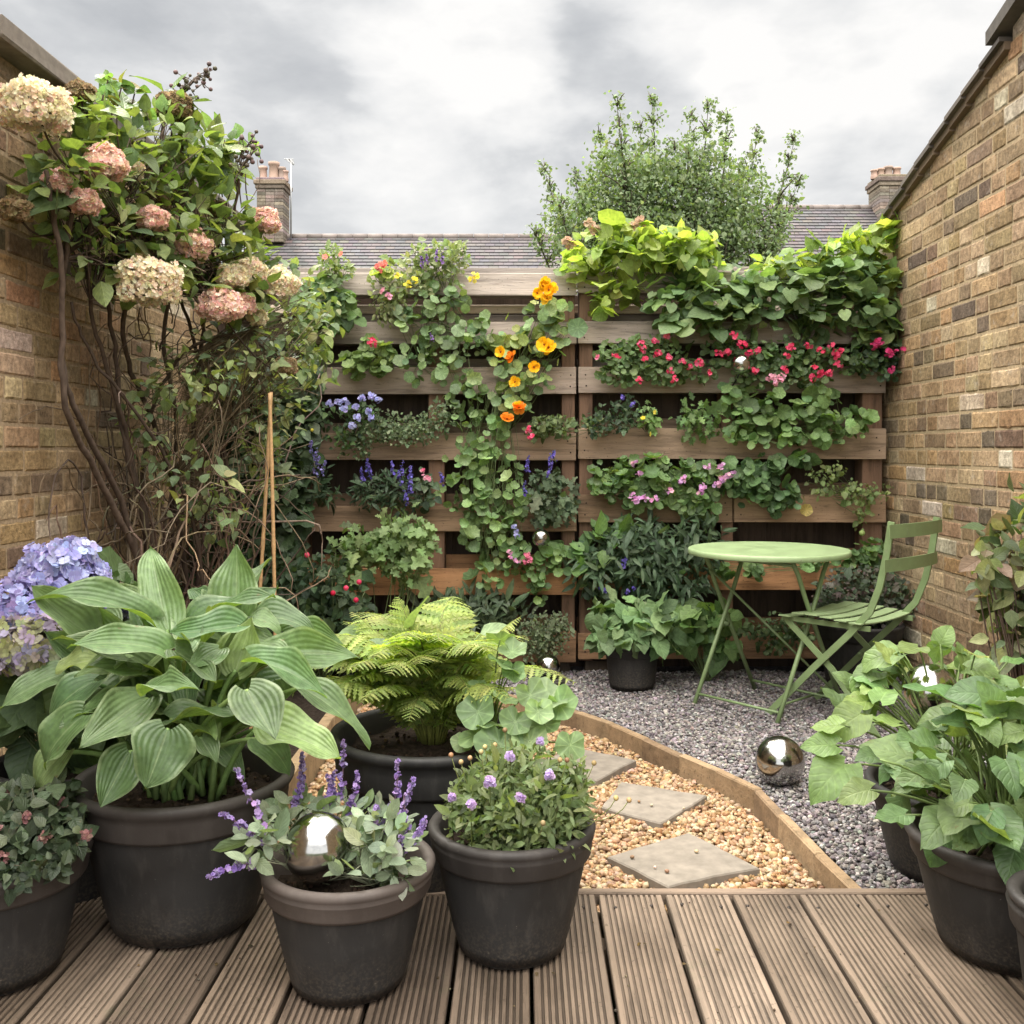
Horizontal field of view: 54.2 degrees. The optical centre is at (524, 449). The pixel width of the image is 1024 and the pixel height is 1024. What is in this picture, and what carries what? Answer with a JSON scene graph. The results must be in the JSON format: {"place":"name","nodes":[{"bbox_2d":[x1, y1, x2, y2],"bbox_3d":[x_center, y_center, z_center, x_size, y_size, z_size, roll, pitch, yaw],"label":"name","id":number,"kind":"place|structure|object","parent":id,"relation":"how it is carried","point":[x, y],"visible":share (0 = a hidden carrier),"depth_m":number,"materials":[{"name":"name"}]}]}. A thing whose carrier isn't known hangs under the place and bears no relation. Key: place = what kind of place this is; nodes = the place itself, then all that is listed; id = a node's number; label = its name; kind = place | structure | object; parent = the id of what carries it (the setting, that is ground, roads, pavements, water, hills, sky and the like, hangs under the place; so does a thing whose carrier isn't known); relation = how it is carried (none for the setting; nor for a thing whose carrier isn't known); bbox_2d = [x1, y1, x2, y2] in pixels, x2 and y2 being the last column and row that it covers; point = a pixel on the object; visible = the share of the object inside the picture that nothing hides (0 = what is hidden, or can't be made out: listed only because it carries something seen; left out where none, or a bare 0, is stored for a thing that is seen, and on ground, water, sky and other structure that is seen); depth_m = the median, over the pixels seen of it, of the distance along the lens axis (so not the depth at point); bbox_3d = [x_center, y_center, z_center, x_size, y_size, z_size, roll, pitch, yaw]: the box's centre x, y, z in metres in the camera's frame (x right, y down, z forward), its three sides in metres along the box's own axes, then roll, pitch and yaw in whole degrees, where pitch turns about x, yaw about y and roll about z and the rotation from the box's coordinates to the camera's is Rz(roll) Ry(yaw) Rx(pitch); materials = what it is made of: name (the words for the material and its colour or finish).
{"place":"outdoors","nodes":[
{"label":"outdoors","id":0,"kind":"place"},
{"bbox_2d":[196,668,345,758],"bbox_3d":[-1.205,1.120,3.730,0.830,0.001,2.860,0,0,0],"label":"flower bed","id":1,"kind":"object","parent":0,"point":[309,709],"depth_m":4.37,"materials":[{"name":"soil"}]},
{"bbox_2d":[173,325,326,658],"bbox_3d":[-1.322,0.260,4.661,0.734,1.706,0.554,0,0,0],"label":"ivy","id":2,"kind":"object","parent":1,"relation":"on","point":[298,495],"visible":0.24,"depth_m":4.68,"materials":[{"name":"green plant"}]},
{"bbox_2d":[249,392,272,728],"bbox_3d":[-1.031,0.452,3.900,0.097,1.357,0.018,0,0,0],"label":"bamboo cane","id":3,"kind":"object","parent":1,"relation":"on","point":[264,521],"visible":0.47,"depth_m":3.89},
{"bbox_2d":[268,393,276,635],"bbox_3d":[-0.974,0.455,3.869,0.044,1.350,0.019,0,0,-45],"label":"bamboo cane","id":4,"kind":"object","parent":1,"relation":"on","point":[273,540],"visible":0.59,"depth_m":3.86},
{"bbox_2d":[262,543,377,677],"bbox_3d":[-0.950,0.768,4.587,0.543,0.688,0.364,0,0,0],"label":"rose bush","id":5,"kind":"object","parent":1,"relation":"on","point":[321,601],"visible":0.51,"depth_m":4.54,"materials":[{"name":"green plant"}]},
{"bbox_2d":[292,268,576,673],"bbox_3d":[-0.446,0.093,4.992,1.401,2.030,0.168,0,0,0],"label":"pallet planter","id":6,"kind":"object","parent":1,"relation":"on","point":[447,570],"visible":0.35,"depth_m":4.91,"materials":[{"name":"wood"}]},
{"bbox_2d":[293,287,348,440],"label":"climbing plant","id":7,"kind":"object","parent":6,"relation":"in","point":[323,414],"visible":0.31,"depth_m":4.82,"materials":[{"name":"green plant"}]},
{"bbox_2d":[307,440,345,515],"bbox_3d":[-0.985,0.139,4.824,0.220,0.372,0.213,0,0,25],"label":"lobelia","id":8,"kind":"object","parent":6,"relation":"in","point":[321,496],"visible":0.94,"depth_m":4.79,"materials":[{"name":"green plant"}]},
{"bbox_2d":[289,273,366,338],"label":"climbing ivy","id":9,"kind":"object","parent":6,"relation":"in","point":[345,320],"visible":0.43,"depth_m":4.79,"materials":[{"name":"green plant"}]},
{"bbox_2d":[314,239,356,280],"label":"flowering tuft","id":10,"kind":"object","parent":6,"relation":"in","point":[335,265],"visible":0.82,"depth_m":4.79,"materials":[{"name":"green plant"}]},
{"bbox_2d":[322,392,388,459],"bbox_3d":[-0.814,-0.115,4.823,0.326,0.325,0.238,0,0,0],"label":"phlox","id":11,"kind":"object","parent":6,"relation":"in","point":[346,409],"visible":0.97,"depth_m":4.77,"materials":[{"name":"green plant"}]},
{"bbox_2d":[335,333,404,380],"bbox_3d":[-0.760,-0.448,4.817,0.316,0.228,0.227,0,0,-23],"label":"pelargonium","id":12,"kind":"object","parent":6,"relation":"in","point":[359,361],"visible":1,"depth_m":4.80,"materials":[{"name":"green plant"}]},
{"bbox_2d":[369,260,395,282],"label":"geranium","id":13,"kind":"object","parent":6,"relation":"in","point":[382,270],"visible":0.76,"depth_m":4.79,"materials":[{"name":"green plant"}]},
{"bbox_2d":[345,458,426,520],"bbox_3d":[-0.660,0.193,4.826,0.416,0.310,0.232,0,0,0],"label":"salvia","id":14,"kind":"object","parent":6,"relation":"in","point":[379,496],"visible":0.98,"depth_m":4.79,"materials":[{"name":"green plant"}]},
{"bbox_2d":[369,289,408,328],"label":"trailing plant","id":15,"kind":"object","parent":6,"relation":"hanging from","point":[387,307],"visible":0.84,"depth_m":4.81,"materials":[{"name":"green plant"}]},
{"bbox_2d":[350,394,458,460],"bbox_3d":[-0.590,-0.110,4.842,0.544,0.326,0.199,0,0,0],"label":"thyme","id":16,"kind":"object","parent":6,"relation":"in","point":[393,431],"visible":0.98,"depth_m":4.80,"materials":[{"name":"green plant"}]},
{"bbox_2d":[367,237,479,305],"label":"trailing plant","id":17,"kind":"object","parent":6,"relation":"in","point":[435,258],"visible":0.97,"depth_m":4.80,"materials":[{"name":"green plant"}]},
{"bbox_2d":[412,466,441,513],"bbox_3d":[-0.480,0.195,4.822,0.148,0.232,0.205,0,0,-33],"label":"fuchsia","id":18,"kind":"object","parent":6,"relation":"in","point":[426,479],"visible":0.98,"depth_m":4.78,"materials":[{"name":"green plant"}]},
{"bbox_2d":[392,279,494,400],"bbox_3d":[-0.381,-0.531,4.837,0.518,0.582,0.224,0,0,0],"label":"nasturtium","id":19,"kind":"object","parent":6,"relation":"in","point":[453,361],"visible":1,"depth_m":4.80,"materials":[{"name":"green plant"}]},
{"bbox_2d":[406,576,539,635],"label":"grassy plant","id":20,"kind":"object","parent":6,"relation":"in","point":[492,607],"visible":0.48,"depth_m":4.80,"materials":[{"name":"green plant"}]},
{"bbox_2d":[427,368,531,589],"bbox_3d":[-0.219,0.131,4.824,0.511,1.093,0.237,0,0,0],"label":"nasturtium","id":21,"kind":"object","parent":6,"relation":"in","point":[487,493],"visible":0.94,"depth_m":4.81,"materials":[{"name":"green plant"}]},
{"bbox_2d":[439,449,580,529],"bbox_3d":[-0.068,0.193,4.831,0.682,0.394,0.229,0,0,0],"label":"lobelia","id":22,"kind":"object","parent":6,"relation":"in","point":[544,510],"visible":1,"depth_m":4.78,"materials":[{"name":"green plant"}]},
{"bbox_2d":[486,276,573,439],"bbox_3d":[0.028,-0.436,4.818,0.443,0.778,0.251,0,0,0],"label":"nasturtium","id":23,"kind":"object","parent":6,"relation":"in","point":[551,315],"visible":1,"depth_m":4.79,"materials":[{"name":"green plant"}]},
{"bbox_2d":[560,317,587,337],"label":"nasturtium leaf","id":24,"kind":"object","parent":23,"relation":"attached to","point":[577,327],"visible":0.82,"depth_m":4.80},
{"bbox_2d":[502,524,568,606],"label":"trailing plant","id":25,"kind":"object","parent":6,"relation":"in","point":[516,559],"visible":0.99,"depth_m":4.78,"materials":[{"name":"green plant"}]},
{"bbox_2d":[532,529,549,546],"bbox_3d":[0.076,0.448,4.849,0.086,0.147,0.304,0,0,0],"label":"mirror ball","id":26,"kind":"object","parent":6,"relation":"on","point":[540,537],"visible":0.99,"depth_m":4.71,"materials":[{"name":"grey"}]},
{"bbox_2d":[515,609,574,665],"bbox_3d":[0.087,0.897,4.758,0.264,0.278,0.261,0,0,-40],"label":"thyme","id":27,"kind":"object","parent":6,"relation":"in","point":[539,635],"visible":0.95,"depth_m":4.74,"materials":[{"name":"green plant"}]},
{"bbox_2d":[521,413,603,444],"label":"herb","id":28,"kind":"object","parent":6,"relation":"in","point":[542,430],"visible":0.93,"depth_m":4.80,"materials":[{"name":"green plant"}]},
{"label":"shaded gravel","id":29,"kind":"object","parent":1,"relation":"on","visible":0},
{"bbox_2d":[0,754,100,903],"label":"plant pot","id":30,"kind":"object","parent":29,"relation":"on","point":[88,890],"visible":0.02,"depth_m":2.35,"materials":[{"name":"plastic"}]},
{"bbox_2d":[0,535,137,779],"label":"hydrangea","id":31,"kind":"object","parent":30,"relation":"on","point":[25,646],"visible":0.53,"depth_m":2.37,"materials":[{"name":"purple plant"}]},
{"bbox_2d":[253,158,593,293],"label":"terraced house","id":32,"kind":"structure","parent":0,"point":[274,189],"depth_m":29.40,"materials":[{"name":"tile"}]},
{"bbox_2d":[0,0,1005,261],"label":"sky","id":33,"kind":"structure","parent":0,"point":[391,116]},
{"bbox_2d":[0,888,1023,1023],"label":"deck","id":34,"kind":"structure","parent":0,"point":[760,966],"depth_m":2.03,"materials":[{"name":"wood"}]},
{"bbox_2d":[0,838,93,995],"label":"plant pot","id":35,"kind":"object","parent":34,"relation":"on","point":[35,924],"visible":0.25,"depth_m":1.95,"materials":[{"name":"plastic"}]},
{"bbox_2d":[0,767,98,906],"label":"sedum","id":36,"kind":"object","parent":35,"relation":"on","point":[50,830],"visible":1,"depth_m":1.94,"materials":[{"name":"green plant"}]},
{"bbox_2d":[71,743,294,948],"bbox_3d":[-0.768,0.893,2.260,0.484,0.330,0.484,0,0,0],"label":"plant pot","id":37,"kind":"object","parent":34,"relation":"on","point":[154,863],"visible":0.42,"depth_m":2.09,"materials":[{"name":"plastic"}]},
{"bbox_2d":[0,544,370,807],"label":"hosta","id":38,"kind":"object","parent":37,"relation":"on","point":[144,690],"visible":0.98,"depth_m":2.12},
{"bbox_2d":[259,840,435,1006],"bbox_3d":[-0.352,0.936,1.996,0.346,0.244,0.346,0,0,0],"label":"plant pot","id":39,"kind":"object","parent":34,"relation":"on","point":[343,943],"visible":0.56,"depth_m":1.88,"materials":[{"name":"plastic"}]},
{"bbox_2d":[206,739,428,900],"bbox_3d":[-0.395,0.739,2.008,0.419,0.247,0.342,0,0,0],"label":"sage","id":40,"kind":"object","parent":39,"relation":"on","point":[386,843],"visible":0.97,"depth_m":1.94,"materials":[{"name":"green plant"}]},
{"bbox_2d":[283,811,351,883],"bbox_3d":[-0.403,0.772,1.945,0.131,0.131,0.131,0,0,0],"label":"mirror ball","id":41,"kind":"object","parent":39,"relation":"on","point":[318,839],"visible":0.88,"depth_m":1.90,"materials":[{"name":"grey"}]},
{"bbox_2d":[50,895,922,1023],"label":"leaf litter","id":42,"kind":"object","parent":34,"relation":"on","point":[536,974],"visible":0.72,"depth_m":2.05,"materials":[{"name":"plant"}]},
{"bbox_2d":[428,804,595,969],"bbox_3d":[-0.028,0.924,2.135,0.358,0.268,0.358,0,0,0],"label":"plant pot","id":43,"kind":"object","parent":34,"relation":"on","point":[504,916],"visible":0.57,"depth_m":2.01,"materials":[{"name":"plastic"}]},
{"bbox_2d":[434,727,631,871],"bbox_3d":[0.014,0.723,2.107,0.399,0.253,0.330,0,0,0],"label":"scabious","id":44,"kind":"object","parent":43,"relation":"on","point":[502,804],"visible":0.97,"depth_m":2.05,"materials":[{"name":"green plant"}]},
{"bbox_2d":[904,796,1021,977],"bbox_3d":[1.038,0.933,2.130,0.436,0.250,0.436,0,0,0],"label":"plant pot","id":45,"kind":"object","parent":34,"relation":"on","point":[966,897],"visible":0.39,"depth_m":2.02,"materials":[{"name":"plastic"}]},
{"bbox_2d":[837,674,1023,884],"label":"heart leaved plant","id":46,"kind":"object","parent":45,"relation":"on","point":[917,763],"visible":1,"depth_m":2.04,"materials":[{"name":"green plant"}]},
{"bbox_2d":[1005,869,1023,985],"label":"plant pot","id":47,"kind":"object","parent":34,"relation":"on","point":[1014,893],"visible":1,"depth_m":1.79,"materials":[{"name":"plastic"}]},
{"bbox_2d":[362,990,701,1023],"bbox_3d":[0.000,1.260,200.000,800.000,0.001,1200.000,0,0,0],"label":"ground","id":48,"kind":"structure","parent":0,"point":[531,1007],"depth_m":2.26,"materials":[{"name":"soil"}]},
{"bbox_2d":[0,14,245,755],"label":"brick wall","id":49,"kind":"structure","parent":48,"relation":"on","point":[36,446],"depth_m":3.34,"materials":[{"name":"brick"}]},
{"bbox_2d":[0,61,344,650],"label":"climbing hydrangea","id":50,"kind":"object","parent":49,"relation":"attached to","point":[231,289],"visible":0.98,"depth_m":3.64,"materials":[{"name":"green plant"}]},
{"bbox_2d":[523,86,809,294],"bbox_3d":[1.367,-1.068,9.068,2.631,4.545,1.667,0,0,-20],"label":"garden tree","id":51,"kind":"object","parent":48,"relation":"on","point":[692,207],"visible":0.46,"depth_m":8.88,"materials":[{"name":"green plant"}]},
{"bbox_2d":[876,0,1023,681],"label":"brick wall","id":52,"kind":"structure","parent":48,"relation":"on","point":[953,411],"depth_m":4.12,"materials":[{"name":"brick"}]},
{"bbox_2d":[262,703,824,911],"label":"golden gravel","id":53,"kind":"structure","parent":0,"point":[780,867],"depth_m":3.00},
{"bbox_2d":[330,708,515,892],"bbox_3d":[-0.238,0.935,2.570,0.524,0.445,0.524,0,0,0],"label":"plant pot","id":54,"kind":"object","parent":53,"relation":"on","point":[430,769],"visible":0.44,"depth_m":2.37,"materials":[{"name":"plastic"}]},
{"bbox_2d":[339,596,506,740],"bbox_3d":[-0.276,0.567,2.609,0.325,0.394,0.358,0,0,36],"label":"broad leaved plant","id":55,"kind":"object","parent":54,"relation":"on","point":[494,627],"visible":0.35,"depth_m":2.60,"materials":[{"name":"green plant"}]},
{"bbox_2d":[292,596,575,744],"bbox_3d":[-0.251,0.568,2.577,0.761,0.367,0.595,0,0,0],"label":"fern","id":56,"kind":"object","parent":54,"relation":"on","point":[423,696],"visible":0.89,"depth_m":2.47,"materials":[{"name":"green plant"}]},
{"bbox_2d":[450,631,584,761],"bbox_3d":[-0.042,0.603,2.381,0.259,0.325,0.341,0,0,-26],"label":"round leaved plant","id":57,"kind":"object","parent":54,"relation":"on","point":[548,704],"visible":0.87,"depth_m":2.33,"materials":[{"name":"green plant"}]},
{"bbox_2d":[533,750,635,785],"bbox_3d":[0.212,1.151,3.600,0.280,0.049,0.293,0,0,34],"label":"stepping stone","id":58,"kind":"object","parent":53,"relation":"on","point":[606,767],"visible":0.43,"depth_m":3.58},
{"bbox_2d":[602,782,706,827],"bbox_3d":[0.392,1.151,3.199,0.301,0.049,0.301,0,0,27],"label":"stepping stone","id":59,"kind":"object","parent":53,"relation":"on","point":[668,805],"visible":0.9,"depth_m":3.19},
{"bbox_2d":[494,694,860,887],"bbox_3d":[0.239,1.131,3.684,0.540,0.103,2.714,0,0,-36],"label":"timber edging","id":60,"kind":"object","parent":53,"relation":"on","point":[809,854],"visible":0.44,"depth_m":3.30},
{"bbox_2d":[607,833,759,887],"bbox_3d":[0.433,1.151,2.741,0.309,0.049,0.293,0,0,-33],"label":"stepping stone","id":61,"kind":"object","parent":53,"relation":"on","point":[684,863],"visible":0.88,"depth_m":2.72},
{"bbox_2d":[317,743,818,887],"bbox_3d":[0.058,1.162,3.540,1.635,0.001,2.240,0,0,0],"label":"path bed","id":62,"kind":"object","parent":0,"point":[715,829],"depth_m":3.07,"materials":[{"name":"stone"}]},
{"bbox_2d":[287,695,362,808],"bbox_3d":[-0.760,1.101,3.515,0.048,0.143,2.173,0,0,0],"label":"timber edging","id":63,"kind":"object","parent":62,"relation":"on","point":[328,721],"visible":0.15,"depth_m":3.47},
{"bbox_2d":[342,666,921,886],"bbox_3d":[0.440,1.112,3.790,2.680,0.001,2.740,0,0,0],"label":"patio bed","id":64,"kind":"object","parent":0,"point":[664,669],"visible":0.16,"depth_m":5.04,"materials":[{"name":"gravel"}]},
{"bbox_2d":[217,295,854,667],"bbox_3d":[0.096,0.202,5.124,3.353,1.995,0.068,0,0,0],"label":"board fence","id":65,"kind":"object","parent":64,"relation":"on","point":[761,603],"visible":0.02,"depth_m":5.14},
{"bbox_2d":[668,597,743,681],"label":"heart leaved plant","id":66,"kind":"object","parent":64,"relation":"on","point":[697,622],"visible":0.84,"depth_m":4.69,"materials":[{"name":"green plant"}]},
{"bbox_2d":[576,267,886,671],"bbox_3d":[1.017,0.090,4.993,1.517,2.036,0.170,0,0,0],"label":"pallet planter","id":67,"kind":"object","parent":64,"relation":"on","point":[867,453],"visible":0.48,"depth_m":4.91,"materials":[{"name":"wood"}]},
{"bbox_2d":[538,510,642,587],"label":"leafy plant","id":68,"kind":"object","parent":67,"relation":"in","point":[600,524],"visible":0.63,"depth_m":4.77,"materials":[{"name":"green plant"}]},
{"bbox_2d":[581,393,642,439],"bbox_3d":[0.432,-0.161,4.826,0.282,0.230,0.216,0,0,20],"label":"campanula","id":69,"kind":"object","parent":67,"relation":"in","point":[627,412],"visible":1,"depth_m":4.80,"materials":[{"name":"green plant"}]},
{"bbox_2d":[582,557,651,608],"bbox_3d":[0.440,0.702,4.826,0.351,0.398,0.231,0,0,0],"label":"violet","id":70,"kind":"object","parent":67,"relation":"in","point":[596,593],"visible":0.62,"depth_m":4.79,"materials":[{"name":"green plant"}]},
{"bbox_2d":[553,209,726,321],"bbox_3d":[0.565,-0.900,4.878,0.859,0.568,0.425,0,0,0],"label":"vine","id":71,"kind":"object","parent":67,"relation":"in","point":[645,248],"visible":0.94,"depth_m":4.79,"materials":[{"name":"green plant"}]},
{"bbox_2d":[632,400,662,436],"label":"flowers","id":72,"kind":"object","parent":67,"relation":"in","point":[647,419],"visible":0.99,"depth_m":4.81,"materials":[{"name":"green plant"}]},
{"bbox_2d":[562,508,736,606],"bbox_3d":[0.603,0.508,4.806,0.861,0.521,0.343,0,0,0],"label":"rosemary","id":73,"kind":"object","parent":67,"relation":"in","point":[649,568],"visible":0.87,"depth_m":4.75,"materials":[{"name":"green plant"}]},
{"bbox_2d":[592,333,718,388],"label":"geranium","id":74,"kind":"object","parent":67,"relation":"in","point":[651,359],"visible":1,"depth_m":4.79,"materials":[{"name":"green plant"}]},
{"bbox_2d":[586,452,740,522],"bbox_3d":[0.663,0.179,4.825,0.737,0.345,0.233,0,0,0],"label":"pelargonium","id":75,"kind":"object","parent":67,"relation":"in","point":[683,494],"visible":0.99,"depth_m":4.79,"materials":[{"name":"green plant"}]},
{"bbox_2d":[668,391,730,445],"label":"leafy plant","id":76,"kind":"object","parent":67,"relation":"in","point":[692,419],"visible":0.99,"depth_m":4.80,"materials":[{"name":"green plant"}]},
{"bbox_2d":[731,354,750,385],"bbox_3d":[1.020,-0.377,4.827,0.092,0.150,0.307,0,0,0],"label":"mirror ball","id":77,"kind":"object","parent":67,"relation":"on","point":[740,363],"visible":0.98,"depth_m":4.69,"materials":[{"name":"grey"}]},
{"bbox_2d":[727,611,813,656],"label":"trailing plant","id":78,"kind":"object","parent":67,"relation":"in","point":[777,644],"visible":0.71,"depth_m":4.82,"materials":[{"name":"green plant"}]},
{"bbox_2d":[639,228,903,354],"bbox_3d":[1.201,-0.766,4.812,1.306,0.612,0.370,0,0,0],"label":"vine","id":79,"kind":"object","parent":67,"relation":"in","point":[711,313],"visible":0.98,"depth_m":4.77,"materials":[{"name":"green plant"}]},
{"bbox_2d":[726,448,820,519],"bbox_3d":[1.196,0.163,4.830,0.458,0.349,0.225,0,0,0],"label":"nasturtium","id":80,"kind":"object","parent":67,"relation":"in","point":[760,481],"visible":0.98,"depth_m":4.80,"materials":[{"name":"green plant"}]},
{"bbox_2d":[699,327,865,392],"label":"geranium","id":81,"kind":"object","parent":67,"relation":"in","point":[786,359],"visible":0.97,"depth_m":4.79,"materials":[{"name":"green plant"}]},
{"bbox_2d":[715,382,879,449],"bbox_3d":[1.303,-0.164,4.829,0.791,0.331,0.226,0,0,0],"label":"nasturtium","id":82,"kind":"object","parent":67,"relation":"in","point":[817,416],"visible":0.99,"depth_m":4.79,"materials":[{"name":"green plant"}]},
{"bbox_2d":[713,537,883,582],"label":"trailing plant","id":83,"kind":"object","parent":67,"relation":"in","point":[870,557],"visible":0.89,"depth_m":4.80,"materials":[{"name":"green plant"}]},
{"bbox_2d":[744,212,902,309],"bbox_3d":[1.501,-0.919,4.889,0.823,0.505,0.328,0,0,0],"label":"vine","id":84,"kind":"object","parent":67,"relation":"in","point":[876,235],"visible":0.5,"depth_m":4.84,"materials":[{"name":"green plant"}]},
{"bbox_2d":[804,460,893,535],"bbox_3d":[1.552,0.227,4.829,0.427,0.360,0.226,0,0,0],"label":"creeping jenny","id":85,"kind":"object","parent":67,"relation":"in","point":[845,492],"visible":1,"depth_m":4.81,"materials":[{"name":"green plant"}]},
{"bbox_2d":[844,337,905,381],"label":"geranium","id":86,"kind":"object","parent":67,"relation":"in","point":[874,357],"visible":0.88,"depth_m":4.79,"materials":[{"name":"green plant"}]},
{"bbox_2d":[491,668,1006,887],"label":"grey gravel","id":87,"kind":"structure","parent":64,"relation":"on","point":[595,698],"depth_m":3.94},
{"bbox_2d":[326,502,442,629],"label":"leafy shrub","id":88,"kind":"object","parent":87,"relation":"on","point":[380,547],"visible":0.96,"depth_m":4.65,"materials":[{"name":"green plant"}]},
{"bbox_2d":[532,674,565,684],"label":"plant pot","id":89,"kind":"object","parent":87,"relation":"on","point":[557,678],"visible":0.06,"depth_m":4.51,"materials":[{"name":"plastic"}]},
{"bbox_2d":[536,654,559,678],"bbox_3d":[0.105,0.985,4.550,0.112,0.112,0.112,0,0,0],"label":"mirror ball","id":90,"kind":"object","parent":89,"relation":"on","point":[549,661],"visible":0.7,"depth_m":4.51,"materials":[{"name":"grey"}]},
{"bbox_2d":[606,643,657,691],"bbox_3d":[0.494,0.994,4.620,0.273,0.208,0.273,0,0,0],"label":"plant pot","id":91,"kind":"object","parent":87,"relation":"on","point":[627,672],"visible":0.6,"depth_m":4.52,"materials":[{"name":"plastic"}]},
{"bbox_2d":[583,584,688,665],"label":"hosta","id":92,"kind":"object","parent":91,"relation":"on","point":[642,626],"visible":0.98,"depth_m":4.50,"materials":[{"name":"green plant"}]},
{"bbox_2d":[688,541,851,723],"bbox_3d":[1.042,0.763,4.285,0.680,0.683,0.680,0,0,0],"label":"bistro table","id":93,"kind":"object","parent":87,"relation":"on","point":[785,554],"visible":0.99,"depth_m":4.21,"materials":[{"name":"paint"}]},
{"bbox_2d":[755,736,804,786],"bbox_3d":[0.837,1.021,3.284,0.160,0.160,0.160,0,0,0],"label":"mirror ball","id":94,"kind":"object","parent":87,"relation":"on","point":[780,761],"visible":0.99,"depth_m":3.23,"materials":[{"name":"grey"}]},
{"bbox_2d":[764,516,941,736],"bbox_3d":[1.337,0.688,4.077,0.451,0.841,0.582,0,0,-44],"label":"folding chair","id":95,"kind":"object","parent":87,"relation":"on","point":[928,560],"visible":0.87,"depth_m":3.99,"materials":[{"name":"paint"}]},
{"bbox_2d":[817,616,905,688],"bbox_3d":[1.570,0.952,4.690,0.404,0.293,0.404,0,0,0],"label":"plant pot","id":96,"kind":"object","parent":87,"relation":"on","point":[845,653],"visible":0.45,"depth_m":4.56,"materials":[{"name":"plastic"}]},
{"bbox_2d":[810,563,917,628],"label":"dwarf shrub","id":97,"kind":"object","parent":96,"relation":"on","point":[848,584],"visible":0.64,"depth_m":4.61,"materials":[{"name":"green plant"}]},
{"bbox_2d":[864,762,997,882],"bbox_3d":[1.120,0.982,2.620,0.440,0.233,0.440,0,0,0],"label":"plant pot","id":98,"kind":"object","parent":87,"relation":"on","point":[903,857],"visible":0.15,"depth_m":2.57,"materials":[{"name":"plastic"}]},
{"bbox_2d":[800,625,1023,806],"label":"heart leaved plant","id":99,"kind":"object","parent":98,"relation":"on","point":[866,683],"visible":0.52,"depth_m":2.57,"materials":[{"name":"green plant"}]},
{"bbox_2d":[901,663,956,790],"bbox_3d":[1.077,0.745,2.660,0.144,0.351,0.144,0,0,0],"label":"mirror ball","id":100,"kind":"object","parent":98,"relation":"on","point":[927,700],"visible":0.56,"depth_m":2.62,"materials":[{"name":"grey"}]},
{"bbox_2d":[958,473,1023,678],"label":"variegated shrub","id":101,"kind":"object","parent":87,"relation":"on","point":[996,566],"visible":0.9,"depth_m":3.15,"materials":[{"name":"green plant"}]},
{"bbox_2d":[674,165,906,265],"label":"terraced house","id":102,"kind":"structure","parent":0,"point":[822,223],"depth_m":29.22,"materials":[{"name":"tile"}]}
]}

